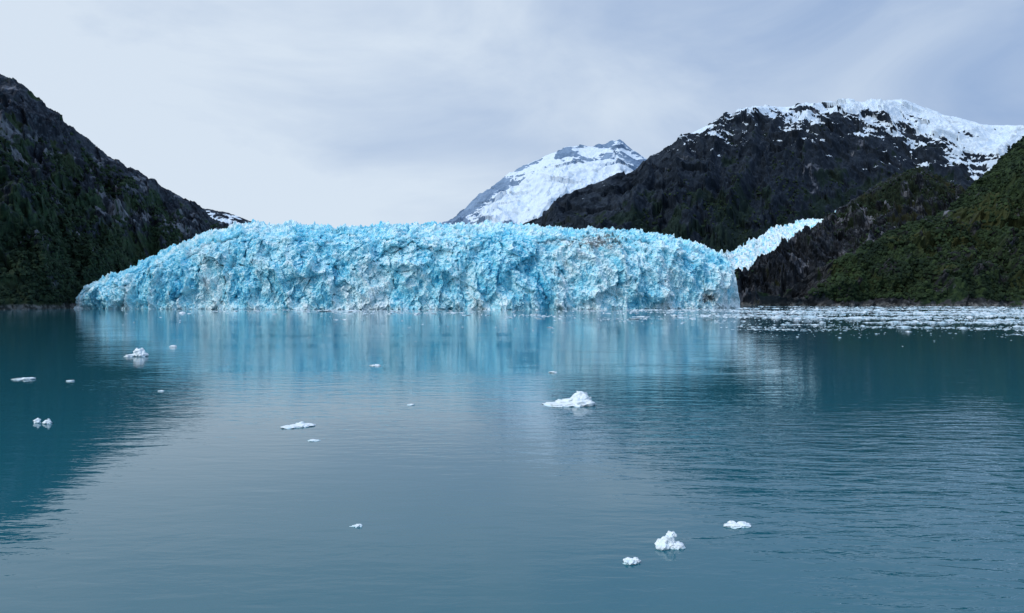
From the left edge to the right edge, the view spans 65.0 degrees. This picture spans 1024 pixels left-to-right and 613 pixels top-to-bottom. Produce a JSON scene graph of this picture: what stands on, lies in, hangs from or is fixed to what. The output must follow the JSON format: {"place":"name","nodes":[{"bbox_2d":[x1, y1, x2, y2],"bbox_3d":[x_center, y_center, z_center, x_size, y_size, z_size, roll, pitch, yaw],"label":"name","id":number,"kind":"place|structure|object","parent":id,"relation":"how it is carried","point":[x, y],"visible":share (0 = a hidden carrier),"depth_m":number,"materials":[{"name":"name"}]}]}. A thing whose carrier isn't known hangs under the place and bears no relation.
{"place":"outdoors","nodes":[
{"label":"outdoors","id":0,"kind":"place"},
{"bbox_2d":[0,74,228,309],"bbox_3d":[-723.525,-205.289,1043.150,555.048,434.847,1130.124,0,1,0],"label":"mountain","id":1,"kind":"structure","parent":0,"point":[26,115],"depth_m":1084.23,"materials":[{"name":"black stone"}]},
{"bbox_2d":[203,208,250,224],"bbox_3d":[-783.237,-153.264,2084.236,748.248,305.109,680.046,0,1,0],"label":"snowy ridge","id":2,"kind":"structure","parent":0,"point":[221,217],"depth_m":2167.64,"materials":[{"name":"white snow"}]},
{"bbox_2d":[73,219,739,309],"bbox_3d":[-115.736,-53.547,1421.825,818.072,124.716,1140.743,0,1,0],"label":"glacier","id":3,"kind":"object","parent":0,"point":[486,264],"visible":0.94,"depth_m":889.90,"materials":[{"name":"blue ice"}]},
{"bbox_2d":[0,305,1023,612],"bbox_3d":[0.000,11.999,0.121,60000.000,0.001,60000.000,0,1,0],"label":"water","id":4,"kind":"structure","parent":0,"point":[862,469],"depth_m":58.78,"materials":[{"name":"blue liquid"}]},
{"bbox_2d":[11,377,35,379],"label":"iceberg","id":5,"kind":"object","parent":4,"relation":"on","point":[27,378],"visible":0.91,"depth_m":118.49,"materials":[{"name":"white ice"}]},
{"bbox_2d":[42,419,52,423],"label":"iceberg","id":6,"kind":"object","parent":4,"relation":"on","point":[48,421],"visible":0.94,"depth_m":76.82,"materials":[{"name":"white ice"}]},
{"bbox_2d":[124,348,148,356],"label":"iceberg","id":7,"kind":"object","parent":4,"relation":"on","point":[137,352],"visible":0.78,"depth_m":165.69,"materials":[{"name":"white ice"}]},
{"bbox_2d":[281,421,315,428],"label":"iceberg","id":8,"kind":"object","parent":4,"relation":"on","point":[301,424],"visible":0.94,"depth_m":74.95,"materials":[{"name":"white ice"}]},
{"bbox_2d":[349,524,361,527],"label":"iceberg","id":9,"kind":"object","parent":4,"relation":"on","point":[357,525],"visible":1,"depth_m":42.22,"materials":[{"name":"white ice"}]},
{"bbox_2d":[542,391,595,406],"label":"iceberg","id":10,"kind":"object","parent":4,"relation":"on","point":[580,399],"visible":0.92,"depth_m":90.40,"materials":[{"name":"white ice"}]},
{"bbox_2d":[121,306,1023,337],"bbox_3d":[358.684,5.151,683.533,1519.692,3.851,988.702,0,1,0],"label":"brash ice","id":11,"kind":"structure","parent":4,"relation":"on","point":[949,311],"depth_m":595.39,"materials":[{"name":"white ice"}]},
{"bbox_2d":[623,557,640,564],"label":"iceberg","id":12,"kind":"object","parent":4,"relation":"on","point":[631,561],"visible":1,"depth_m":36.35,"materials":[{"name":"white ice"}]},
{"bbox_2d":[655,531,685,550],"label":"iceberg","id":13,"kind":"object","parent":4,"relation":"on","point":[667,541],"visible":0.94,"depth_m":38.60,"materials":[{"name":"white ice"}]},
{"bbox_2d":[724,520,750,528],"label":"iceberg","id":14,"kind":"object","parent":4,"relation":"on","point":[735,525],"visible":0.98,"depth_m":42.15,"materials":[{"name":"white ice"}]},
{"bbox_2d":[0,0,1023,228],"label":"sky","id":15,"kind":"structure","parent":0,"point":[335,113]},
{"bbox_2d":[441,139,646,224],"bbox_3d":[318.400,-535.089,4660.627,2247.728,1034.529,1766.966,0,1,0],"label":"snowy peak","id":16,"kind":"structure","parent":0,"point":[535,189],"depth_m":4673.98,"materials":[{"name":"white snow"}]},
{"bbox_2d":[523,98,1023,253],"bbox_3d":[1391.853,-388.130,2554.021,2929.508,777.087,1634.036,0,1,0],"label":"snow capped mountain","id":17,"kind":"structure","parent":0,"point":[848,141],"depth_m":2408.12,"materials":[{"name":"black stone"}]},
{"bbox_2d":[0,115,995,303],"bbox_3d":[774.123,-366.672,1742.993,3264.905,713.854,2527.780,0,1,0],"label":"forest","id":18,"kind":"object","parent":17,"relation":"on","point":[41,260],"visible":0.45,"depth_m":1015.46,"materials":[{"name":"green plant"}]},
{"bbox_2d":[735,166,965,304],"bbox_3d":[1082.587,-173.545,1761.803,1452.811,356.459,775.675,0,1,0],"label":"rocky hill","id":19,"kind":"structure","parent":0,"point":[780,269],"depth_m":1617.77,"materials":[{"name":"black stone"}]},
{"bbox_2d":[718,210,835,270],"bbox_3d":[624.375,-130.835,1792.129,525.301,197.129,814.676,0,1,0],"label":"hanging glacier","id":20,"kind":"object","parent":19,"relation":"on","point":[740,257],"visible":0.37,"depth_m":1750.90,"materials":[{"name":"white ice"}]},
{"bbox_2d":[756,138,1023,305],"bbox_3d":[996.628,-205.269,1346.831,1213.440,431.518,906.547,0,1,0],"label":"hill","id":21,"kind":"structure","parent":0,"point":[957,286],"depth_m":1347.74,"materials":[{"name":"green plant"}]},
{"bbox_2d":[779,136,1023,302],"bbox_3d":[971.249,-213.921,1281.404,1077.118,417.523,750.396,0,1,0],"label":"forest","id":22,"kind":"object","parent":21,"relation":"on","point":[840,279],"visible":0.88,"depth_m":1350.94,"materials":[{"name":"green plant"}]}
]}

